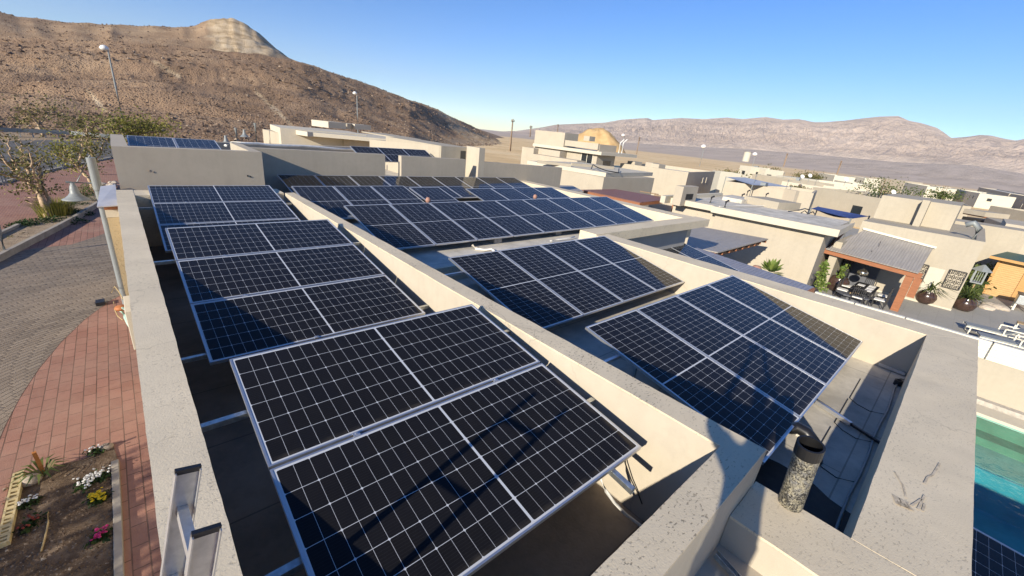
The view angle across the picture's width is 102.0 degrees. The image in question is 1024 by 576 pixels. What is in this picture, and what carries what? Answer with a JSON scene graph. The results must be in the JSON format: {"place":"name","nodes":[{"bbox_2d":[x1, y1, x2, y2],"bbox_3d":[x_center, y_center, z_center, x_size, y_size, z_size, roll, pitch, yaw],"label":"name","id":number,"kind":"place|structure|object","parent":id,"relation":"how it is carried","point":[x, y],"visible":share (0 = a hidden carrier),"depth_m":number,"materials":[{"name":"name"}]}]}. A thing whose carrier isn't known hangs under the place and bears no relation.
{"place":"outdoors","nodes":[
{"label":"outdoors","id":0,"kind":"place"},
{"bbox_2d":[0,193,95,251],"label":"planter soil","id":1,"kind":"structure","parent":0,"point":[20,237],"depth_m":17.97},
{"bbox_2d":[0,125,68,216],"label":"street tree","id":2,"kind":"object","parent":1,"relation":"on","point":[40,191],"visible":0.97,"depth_m":19.24,"materials":[{"name":"green plant"}]},
{"bbox_2d":[3,208,94,227],"bbox_3d":[-21.913,-3.370,20.000,2.513,0.520,4.279,2,21,-12],"label":"shrub","id":3,"kind":"object","parent":1,"relation":"on","point":[25,221],"visible":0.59,"depth_m":19.33,"materials":[{"name":"green plant"}]},
{"bbox_2d":[21,196,82,218],"bbox_3d":[-22.557,-4.049,20.451,2.683,1.084,2.877,-13,27,-41],"label":"grass tuft","id":4,"kind":"object","parent":1,"relation":"on","point":[58,208],"visible":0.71,"depth_m":20.22,"materials":[{"name":"green plant"}]},
{"bbox_2d":[0,132,98,140],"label":"verge","id":5,"kind":"structure","parent":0,"point":[26,137],"depth_m":48.86,"materials":[{"name":"soil"}]},
{"bbox_2d":[0,89,82,135],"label":"street tree","id":6,"kind":"object","parent":5,"relation":"on","point":[30,118],"visible":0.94,"depth_m":48.88,"materials":[{"name":"green plant"}]},
{"bbox_2d":[0,128,126,140],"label":"guard rail","id":7,"kind":"object","parent":5,"relation":"on","point":[32,131],"visible":0.61,"depth_m":48.64,"materials":[{"name":"metal"}]},
{"bbox_2d":[0,158,117,229],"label":"pavement","id":8,"kind":"structure","parent":0,"point":[11,210],"depth_m":25.14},
{"bbox_2d":[33,122,106,189],"bbox_3d":[-27.133,-8.055,25.549,3.141,4.145,3.157,-13,27,-41],"label":"street tree","id":9,"kind":"object","parent":8,"relation":"on","point":[60,150],"visible":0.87,"depth_m":25.71,"materials":[{"name":"green plant"}]},
{"bbox_2d":[68,116,111,164],"bbox_3d":[-31.459,-10.675,31.367,2.641,4.072,2.958,2,21,-11],"label":"street tree","id":10,"kind":"object","parent":8,"relation":"on","point":[93,145],"visible":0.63,"depth_m":30.92,"materials":[{"name":"green plant"}]},
{"bbox_2d":[0,233,119,436],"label":"driveway","id":11,"kind":"structure","parent":0,"point":[49,296],"depth_m":12.68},
{"bbox_2d":[0,140,128,180],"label":"road","id":12,"kind":"structure","parent":0,"point":[14,145],"depth_m":39.95,"materials":[{"name":"asphalt"}]},
{"bbox_2d":[46,107,114,143],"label":"street tree","id":13,"kind":"object","parent":12,"relation":"on","point":[68,122],"visible":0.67,"depth_m":46.63,"materials":[{"name":"green plant"}]},
{"bbox_2d":[0,180,161,575],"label":"pavement","id":14,"kind":"structure","parent":0,"point":[81,393],"depth_m":8.36,"materials":[{"name":"red brick"}]},
{"bbox_2d":[0,201,96,261],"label":"kerb","id":15,"kind":"structure","parent":14,"relation":"on","point":[26,243],"depth_m":17.54,"materials":[{"name":"grey concrete"}]},
{"bbox_2d":[0,446,116,575],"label":"flower bed soil","id":16,"kind":"structure","parent":14,"relation":"on","point":[106,457],"depth_m":6.23,"materials":[{"name":"soil"}]},
{"bbox_2d":[9,453,69,486],"bbox_3d":[-7.890,3.086,6.920,0.741,0.220,0.726,11,21,12],"label":"young palm","id":17,"kind":"object","parent":16,"relation":"on","point":[36,465],"visible":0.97,"depth_m":6.92,"materials":[{"name":"green plant"}]},
{"bbox_2d":[72,465,111,493],"bbox_3d":[-7.061,3.232,6.957,0.435,0.212,0.570,6,21,-1],"label":"flower clump","id":18,"kind":"object","parent":16,"relation":"on","point":[95,476],"visible":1,"depth_m":6.92,"materials":[{"name":"white plant"}]},
{"bbox_2d":[61,155,125,303],"bbox_3d":[-11.883,-1.437,11.721,0.818,4.478,0.579,-1,22,-19],"label":"street lamp","id":19,"kind":"object","parent":14,"relation":"on","point":[75,195],"visible":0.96,"depth_m":11.43,"materials":[{"name":"grey metal"}]},
{"bbox_2d":[111,459,124,575],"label":"bed kerb","id":20,"kind":"structure","parent":14,"relation":"on","point":[118,552],"depth_m":6.31,"materials":[{"name":"grey concrete"}]},
{"bbox_2d":[160,463,221,575],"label":"ladder","id":21,"kind":"object","parent":14,"relation":"on","point":[189,550],"visible":1,"depth_m":1.37,"materials":[{"name":"metal"}]},
{"bbox_2d":[110,134,465,191],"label":"flat roofed house","id":22,"kind":"structure","parent":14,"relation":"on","point":[233,163],"depth_m":11.01,"materials":[{"name":"beige paint"}]},
{"bbox_2d":[127,135,176,147],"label":"solar panel","id":23,"kind":"object","parent":22,"relation":"on","point":[147,141],"visible":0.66,"depth_m":12.92,"materials":[{"name":"glass"}]},
{"bbox_2d":[173,138,221,149],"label":"solar panel","id":24,"kind":"object","parent":22,"relation":"on","point":[195,143],"visible":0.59,"depth_m":13.68,"materials":[{"name":"glass"}]},
{"bbox_2d":[0,12,502,145],"bbox_3d":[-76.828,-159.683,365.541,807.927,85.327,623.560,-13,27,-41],"label":"hill","id":25,"kind":"structure","parent":0,"point":[229,37],"depth_m":134.58,"materials":[{"name":"soil"}]},
{"bbox_2d":[0,11,501,147],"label":"hillside rocks","id":26,"kind":"object","parent":25,"relation":"on","point":[249,133],"visible":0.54,"depth_m":123.73,"materials":[{"name":"stone"}]},
{"bbox_2d":[0,0,1023,139],"label":"sky","id":27,"kind":"structure","parent":0,"point":[954,67],"materials":[{"name":"blue"}]},
{"bbox_2d":[19,129,1023,228],"bbox_3d":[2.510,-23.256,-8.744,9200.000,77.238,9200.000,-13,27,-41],"label":"ground","id":28,"kind":"structure","parent":0,"point":[500,153],"depth_m":884.46,"materials":[{"name":"sand"}]},
{"bbox_2d":[78,105,189,147],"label":"street tree","id":29,"kind":"object","parent":28,"relation":"on","point":[144,128],"visible":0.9,"depth_m":43.90,"materials":[{"name":"green plant"}]},
{"bbox_2d":[262,120,420,146],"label":"flat roofed house","id":30,"kind":"structure","parent":28,"relation":"on","point":[282,134],"depth_m":31.34,"materials":[{"name":"paint"}]},
{"bbox_2d":[369,136,561,187],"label":"flat roofed house","id":31,"kind":"structure","parent":28,"relation":"on","point":[476,164],"depth_m":20.22,"materials":[{"name":"paint"}]},
{"bbox_2d":[97,181,978,575],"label":"plastered house","id":32,"kind":"structure","parent":28,"relation":"on","point":[705,497],"depth_m":3.51,"materials":[{"name":"paint"}]},
{"bbox_2d":[138,203,291,209],"bbox_3d":[-6.110,-1.728,8.738,2.689,0.040,0.044,-13,27,-41],"label":"mounting rail","id":33,"kind":"object","parent":32,"relation":"attached to","point":[144,208],"visible":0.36,"depth_m":7.93,"materials":[{"name":"metal"}]},
{"bbox_2d":[147,185,281,202],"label":"solar panel","id":34,"kind":"object","parent":33,"relation":"on","point":[189,193],"visible":1,"depth_m":8.98,"materials":[{"name":"glass"}]},
{"bbox_2d":[152,200,297,224],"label":"solar panel","id":35,"kind":"object","parent":33,"relation":"on","point":[184,213],"visible":0.94,"depth_m":8.24,"materials":[{"name":"glass"}]},
{"bbox_2d":[158,218,300,252],"bbox_3d":[-4.981,-1.014,7.635,2.278,0.037,1.134,-12,35,-40],"label":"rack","id":36,"kind":"object","parent":32,"relation":"on","point":[166,244],"visible":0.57,"depth_m":7.58,"materials":[{"name":"metal"}]},
{"bbox_2d":[153,242,360,264],"bbox_3d":[-3.578,-0.535,6.162,2.689,0.040,0.044,-13,27,-41],"label":"mounting rail","id":37,"kind":"object","parent":32,"relation":"attached to","point":[174,261],"visible":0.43,"depth_m":5.36,"materials":[{"name":"metal"}]},
{"bbox_2d":[165,219,352,260],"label":"solar panel","id":38,"kind":"object","parent":37,"relation":"on","point":[195,242],"visible":0.91,"depth_m":6.23,"materials":[{"name":"glass"}]},
{"bbox_2d":[176,244,384,305],"bbox_3d":[-3.063,-0.258,5.659,2.278,0.035,1.134,-12,35,-40],"label":"solar panel","id":39,"kind":"object","parent":32,"relation":"on","point":[214,278],"visible":0.96,"depth_m":5.49,"materials":[{"name":"glass"}]},
{"bbox_2d":[277,175,323,192],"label":"solar panel","id":40,"kind":"object","parent":32,"relation":"on","point":[288,181],"visible":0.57,"depth_m":13.35,"materials":[{"name":"glass"}]},
{"bbox_2d":[181,305,428,363],"bbox_3d":[-2.146,0.473,4.789,2.689,0.040,0.044,-13,27,-41],"label":"mounting rail","id":41,"kind":"object","parent":32,"relation":"attached to","point":[199,356],"visible":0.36,"depth_m":3.99,"materials":[{"name":"metal"}]},
{"bbox_2d":[190,275,424,365],"bbox_3d":[-2.324,0.265,4.943,2.278,0.038,1.134,-12,35,-40],"label":"solar panel","id":42,"kind":"object","parent":41,"relation":"on","point":[232,328],"visible":0.96,"depth_m":4.75,"materials":[{"name":"glass"}]},
{"bbox_2d":[291,186,354,218],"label":"solar panel","id":43,"kind":"object","parent":32,"relation":"on","point":[333,200],"visible":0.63,"depth_m":11.45,"materials":[{"name":"glass"}]},
{"bbox_2d":[314,175,358,185],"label":"solar panel","id":44,"kind":"object","parent":32,"relation":"on","point":[335,180],"visible":0.51,"depth_m":14.14,"materials":[{"name":"glass"}]},
{"bbox_2d":[200,329,509,432],"bbox_3d":[-1.029,0.692,3.575,2.689,0.040,0.044,-13,27,-41],"label":"mounting rail","id":45,"kind":"object","parent":32,"relation":"attached to","point":[222,421],"visible":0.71,"depth_m":2.77,"materials":[{"name":"metal"}]},
{"bbox_2d":[229,304,539,470],"bbox_3d":[-0.948,0.635,3.546,2.278,0.038,1.134,-12,35,-40],"label":"solar panel","id":46,"kind":"object","parent":45,"relation":"on","point":[304,398],"visible":0.98,"depth_m":3.29,"materials":[{"name":"glass"}]},
{"bbox_2d":[333,186,389,204],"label":"solar panel","id":47,"kind":"object","parent":32,"relation":"on","point":[360,195],"visible":0.66,"depth_m":12.27,"materials":[{"name":"glass"}]},
{"bbox_2d":[371,186,424,203],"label":"solar panel","id":48,"kind":"object","parent":32,"relation":"on","point":[396,194],"visible":0.66,"depth_m":13.02,"materials":[{"name":"glass"}]},
{"bbox_2d":[265,397,594,575],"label":"mounting rail","id":49,"kind":"object","parent":32,"relation":"attached to","point":[292,567],"visible":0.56,"depth_m":2.08,"materials":[{"name":"metal"}]},
{"bbox_2d":[270,363,640,575],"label":"solar panel","id":50,"kind":"object","parent":49,"relation":"on","point":[471,482],"visible":1,"depth_m":2.60,"materials":[{"name":"glass"}]},
{"bbox_2d":[409,187,458,202],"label":"solar panel","id":51,"kind":"object","parent":32,"relation":"on","point":[435,194],"visible":0.59,"depth_m":13.63,"materials":[{"name":"glass"}]},
{"bbox_2d":[407,176,461,197],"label":"solar panel","id":52,"kind":"object","parent":32,"relation":"on","point":[425,181],"visible":0.76,"depth_m":16.24,"materials":[{"name":"glass"}]},
{"bbox_2d":[432,176,477,197],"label":"solar panel","id":53,"kind":"object","parent":32,"relation":"on","point":[457,185],"visible":0.86,"depth_m":16.81,"materials":[{"name":"glass"}]},
{"bbox_2d":[445,271,464,276],"bbox_3d":[1.080,-0.087,8.056,5.216,0.678,1.441,-13,27,-41],"label":"mounting rack","id":54,"kind":"object","parent":32,"relation":"on","point":[455,274],"visible":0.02,"depth_m":6.93,"materials":[{"name":"metal"}]},
{"bbox_2d":[448,251,582,328],"bbox_3d":[0.015,-0.037,6.990,1.134,0.035,2.278,-13,39,-41],"label":"solar panel","id":55,"kind":"object","parent":54,"relation":"on","point":[501,279],"visible":0.86,"depth_m":6.89,"materials":[{"name":"glass"}]},
{"bbox_2d":[498,245,623,315],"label":"solar panel","id":56,"kind":"object","parent":54,"relation":"on","point":[583,294],"visible":0.94,"depth_m":7.62,"materials":[{"name":"glass"}]},
{"bbox_2d":[540,240,656,302],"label":"solar panel","id":57,"kind":"object","parent":54,"relation":"on","point":[620,283],"visible":0.95,"depth_m":8.39,"materials":[{"name":"glass"}]},
{"bbox_2d":[575,236,683,291],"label":"solar panel","id":58,"kind":"object","parent":54,"relation":"on","point":[652,275],"visible":0.96,"depth_m":9.15,"materials":[{"name":"glass"}]},
{"bbox_2d":[465,188,508,200],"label":"solar panel","id":59,"kind":"object","parent":32,"relation":"on","point":[486,194],"visible":0.52,"depth_m":14.74,"materials":[{"name":"glass"}]},
{"bbox_2d":[347,216,633,250],"bbox_3d":[0.582,-2.047,12.468,10.541,0.519,1.428,-13,27,-41],"label":"mounting rack","id":60,"kind":"object","parent":32,"relation":"on","point":[445,245],"visible":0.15,"depth_m":9.79,"materials":[{"name":"metal"}]},
{"bbox_2d":[344,204,435,249],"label":"solar panel","id":61,"kind":"object","parent":60,"relation":"on","point":[389,224],"visible":0.86,"depth_m":9.35,"materials":[{"name":"glass"}]},
{"bbox_2d":[390,203,476,245],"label":"solar panel","id":62,"kind":"object","parent":60,"relation":"on","point":[433,224],"visible":0.99,"depth_m":10.07,"materials":[{"name":"glass"}]},
{"bbox_2d":[430,201,512,240],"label":"solar panel","id":63,"kind":"object","parent":60,"relation":"on","point":[476,224],"visible":0.98,"depth_m":10.83,"materials":[{"name":"glass"}]},
{"bbox_2d":[464,200,543,236],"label":"solar panel","id":64,"kind":"object","parent":60,"relation":"on","point":[507,220],"visible":1,"depth_m":11.58,"materials":[{"name":"glass"}]},
{"bbox_2d":[495,199,571,232],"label":"solar panel","id":65,"kind":"object","parent":60,"relation":"on","point":[536,217],"visible":1,"depth_m":12.33,"materials":[{"name":"glass"}]},
{"bbox_2d":[522,199,595,229],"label":"solar panel","id":66,"kind":"object","parent":60,"relation":"on","point":[572,221],"visible":1,"depth_m":13.09,"materials":[{"name":"glass"}]},
{"bbox_2d":[548,198,616,227],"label":"solar panel","id":67,"kind":"object","parent":60,"relation":"on","point":[584,213],"visible":0.99,"depth_m":13.84,"materials":[{"name":"glass"}]},
{"bbox_2d":[570,197,636,224],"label":"solar panel","id":68,"kind":"object","parent":60,"relation":"on","point":[617,218],"visible":0.93,"depth_m":14.59,"materials":[{"name":"glass"}]},
{"bbox_2d":[589,197,653,222],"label":"solar panel","id":69,"kind":"object","parent":60,"relation":"on","point":[626,211],"visible":0.94,"depth_m":15.35,"materials":[{"name":"glass"}]},
{"bbox_2d":[603,354,636,377],"bbox_3d":[3.156,0.949,5.958,5.216,0.634,1.332,-13,27,-41],"label":"mounting rack","id":70,"kind":"object","parent":32,"relation":"on","point":[614,358],"visible":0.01,"depth_m":4.88,"materials":[{"name":"metal"}]},
{"bbox_2d":[585,309,800,464],"bbox_3d":[2.060,0.982,4.914,1.134,0.038,2.278,-12,38,-40],"label":"solar panel","id":71,"kind":"object","parent":70,"relation":"on","point":[680,370],"visible":0.96,"depth_m":4.78,"materials":[{"name":"glass"}]},
{"bbox_2d":[636,296,826,417],"bbox_3d":[2.922,0.795,5.658,1.134,0.038,2.278,-12,38,-40],"label":"solar panel","id":72,"kind":"object","parent":70,"relation":"on","point":[796,391],"visible":0.89,"depth_m":5.51,"materials":[{"name":"glass"}]},
{"bbox_2d":[676,284,846,385],"bbox_3d":[3.784,0.608,6.402,1.134,0.037,2.278,-12,38,-40],"label":"solar panel","id":73,"kind":"object","parent":70,"relation":"on","point":[814,360],"visible":0.93,"depth_m":6.28,"materials":[{"name":"glass"}]},
{"bbox_2d":[707,275,862,360],"bbox_3d":[4.647,0.422,7.146,1.134,0.035,2.278,-12,38,-40],"label":"solar panel","id":74,"kind":"object","parent":70,"relation":"on","point":[833,339],"visible":0.93,"depth_m":7.03,"materials":[{"name":"glass"}]},
{"bbox_2d":[673,243,739,271],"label":"solar panel","id":75,"kind":"object","parent":32,"relation":"on","point":[688,251],"visible":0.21,"depth_m":14.30,"materials":[{"name":"glass"}]},
{"bbox_2d":[778,435,825,512],"bbox_3d":[1.939,1.261,2.791,0.245,0.581,0.158,-6,24,-30],"label":"vent pipe","id":76,"kind":"object","parent":32,"relation":"on","point":[806,457],"visible":1,"depth_m":2.73,"materials":[{"name":"stone"}]},
{"bbox_2d":[753,458,850,532],"bbox_3d":[2.534,2.014,3.843,1.168,0.001,1.266,-13,27,-41],"label":"bitumen patch","id":77,"kind":"object","parent":32,"relation":"on","point":[819,503],"visible":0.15,"depth_m":3.97,"materials":[{"name":"asphalt"}]},
{"bbox_2d":[835,378,904,529],"bbox_3d":[4.183,1.828,4.778,5.137,0.023,0.103,-13,27,-41],"label":"conduit","id":78,"kind":"object","parent":32,"relation":"on","point":[846,501],"visible":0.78,"depth_m":4.42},
{"bbox_2d":[971,527,1023,575],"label":"solar panel","id":79,"kind":"object","parent":32,"relation":"on","point":[991,556],"depth_m":4.05,"materials":[{"name":"glass"}]},
{"bbox_2d":[521,130,636,165],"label":"two storey house","id":80,"kind":"structure","parent":28,"relation":"on","point":[555,146],"depth_m":46.88,"materials":[{"name":"beige paint"}]},
{"bbox_2d":[527,160,653,206],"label":"flat roofed house","id":81,"kind":"structure","parent":28,"relation":"on","point":[581,175],"depth_m":32.09,"materials":[{"name":"beige paint"}]},
{"bbox_2d":[620,161,714,211],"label":"flat roofed house","id":82,"kind":"structure","parent":28,"relation":"on","point":[667,179],"depth_m":45.84,"materials":[{"name":"beige paint"}]},
{"bbox_2d":[710,170,741,192],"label":"flat roofed house","id":83,"kind":"structure","parent":28,"relation":"on","point":[718,182],"depth_m":58.18,"materials":[{"name":"white paint"}]},
{"bbox_2d":[723,174,816,213],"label":"flat roofed house","id":84,"kind":"structure","parent":28,"relation":"on","point":[805,198],"depth_m":42.41,"materials":[{"name":"beige paint"}]},
{"bbox_2d":[751,173,833,186],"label":"flat roofed house","id":85,"kind":"structure","parent":28,"relation":"on","point":[773,179],"depth_m":69.39,"materials":[{"name":"paint"}]},
{"bbox_2d":[810,187,882,227],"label":"flat roofed house","id":86,"kind":"structure","parent":28,"relation":"on","point":[856,202],"depth_m":50.57,"materials":[{"name":"paint"}]},
{"bbox_2d":[848,176,920,196],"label":"village tree","id":87,"kind":"object","parent":28,"relation":"on","point":[881,188],"visible":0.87,"depth_m":51.25,"materials":[{"name":"green plant"}]},
{"bbox_2d":[823,194,985,310],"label":"flat roofed house","id":88,"kind":"structure","parent":28,"relation":"on","point":[929,221],"depth_m":22.17,"materials":[{"name":"paint"}]},
{"bbox_2d":[915,267,944,299],"bbox_3d":[21.600,-0.154,21.434,0.028,1.829,0.582,-13,27,-41],"label":"door","id":89,"kind":"structure","parent":88,"relation":"in","point":[933,274],"depth_m":21.30,"materials":[{"name":"white paint"}]},
{"bbox_2d":[901,183,956,200],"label":"flat roofed house","id":90,"kind":"structure","parent":28,"relation":"on","point":[920,187],"depth_m":171.92,"materials":[{"name":"white paint"}]},
{"bbox_2d":[953,189,1015,208],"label":"flat roofed house","id":91,"kind":"structure","parent":28,"relation":"on","point":[982,200],"depth_m":147.73,"materials":[{"name":"white paint"}]},
{"bbox_2d":[962,209,1009,222],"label":"porch","id":92,"kind":"object","parent":28,"relation":"on","point":[979,213],"visible":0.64,"depth_m":46.55,"materials":[{"name":"paint"}]},
{"bbox_2d":[954,219,1023,284],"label":"flat roofed house","id":93,"kind":"structure","parent":28,"relation":"on","point":[1000,238],"depth_m":26.40,"materials":[{"name":"paint"}]},
{"bbox_2d":[578,128,624,152],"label":"sand mound","id":94,"kind":"object","parent":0,"point":[602,136],"visible":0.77,"depth_m":133.49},
{"bbox_2d":[660,185,854,285],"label":"flat roofed house","id":95,"kind":"structure","parent":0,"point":[797,243],"depth_m":22.40,"materials":[{"name":"paint"}]},
{"bbox_2d":[500,116,1023,186],"bbox_3d":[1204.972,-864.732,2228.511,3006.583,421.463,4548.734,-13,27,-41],"label":"mountains","id":96,"kind":"structure","parent":0,"point":[896,144],"depth_m":2468.01,"materials":[{"name":"stone"}]},
{"bbox_2d":[813,228,1023,357],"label":"terrace","id":97,"kind":"structure","parent":0,"point":[953,319],"depth_m":20.53,"materials":[{"name":"concrete"}]},
{"bbox_2d":[582,189,672,211],"bbox_3d":[7.338,-4.581,27.285,4.964,3.300,4.044,-13,27,-41],"label":"metal canopy","id":98,"kind":"object","parent":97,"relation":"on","point":[641,199],"visible":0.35,"depth_m":26.08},
{"bbox_2d":[848,261,880,285],"bbox_3d":[19.556,-1.083,23.201,0.350,2.100,1.550,-13,27,-41],"label":"dark cabinet","id":99,"kind":"object","parent":97,"relation":"on","point":[854,277],"visible":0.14,"depth_m":23.08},
{"bbox_2d":[824,228,936,311],"bbox_3d":[18.891,-1.183,21.646,3.412,3.242,3.981,-13,27,-41],"label":"pergola","id":100,"kind":"object","parent":97,"relation":"on","point":[903,256],"visible":0.95,"depth_m":20.91,"materials":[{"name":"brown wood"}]},
{"bbox_2d":[815,291,1023,411],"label":"garden wall","id":101,"kind":"structure","parent":97,"relation":"on","point":[1000,377],"depth_m":12.12,"materials":[{"name":"beige paint"}]},
{"bbox_2d":[915,280,954,304],"bbox_3d":[21.788,0.201,21.499,2.753,1.350,2.637,-13,27,-41],"label":"planted pot","id":102,"kind":"object","parent":97,"relation":"on","point":[927,297],"visible":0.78,"depth_m":21.40,"materials":[{"name":"soil"}]},
{"bbox_2d":[950,283,996,311],"bbox_3d":[23.167,0.489,21.048,2.470,1.406,2.581,10,21,10],"label":"planted pot","id":103,"kind":"object","parent":97,"relation":"on","point":[966,301],"visible":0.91,"depth_m":20.93,"materials":[{"name":"soil"}]},
{"bbox_2d":[959,261,996,301],"bbox_3d":[27.993,-0.465,24.872,10.478,1.994,2.254,-8,25,-33],"label":"hedge planting","id":104,"kind":"object","parent":97,"relation":"on","point":[970,284],"visible":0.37,"depth_m":23.87,"materials":[{"name":"green plant"}]},
{"bbox_2d":[963,321,1023,340],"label":"sun lounger","id":105,"kind":"object","parent":97,"relation":"on","point":[1006,332],"visible":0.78,"depth_m":17.73,"materials":[{"name":"white paint"}]},
{"bbox_2d":[982,252,1023,300],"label":"timber shed","id":106,"kind":"structure","parent":97,"relation":"on","point":[1007,278],"depth_m":24.15,"materials":[{"name":"yellow wood"}]},
{"bbox_2d":[973,396,1023,554],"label":"swimming pool","id":107,"kind":"structure","parent":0,"point":[998,505],"depth_m":10.69,"materials":[{"name":"liquid"}]},
{"label":"lower courtyard","id":108,"kind":"structure","parent":0,"visible":0},
{"bbox_2d":[687,227,767,254],"bbox_3d":[9.153,-1.275,20.040,6.041,2.580,3.391,-13,27,-41],"label":"pergola","id":109,"kind":"object","parent":108,"relation":"on","point":[718,242],"visible":0.69,"depth_m":19.20,"materials":[{"name":"metal"}]},
{"bbox_2d":[687,244,814,292],"bbox_3d":[7.788,0.262,15.391,1.370,2.700,5.107,-10,26,-36],"label":"canopy","id":110,"kind":"object","parent":108,"relation":"on","point":[748,269],"visible":0.27,"depth_m":14.34,"materials":[{"name":"fabric"}]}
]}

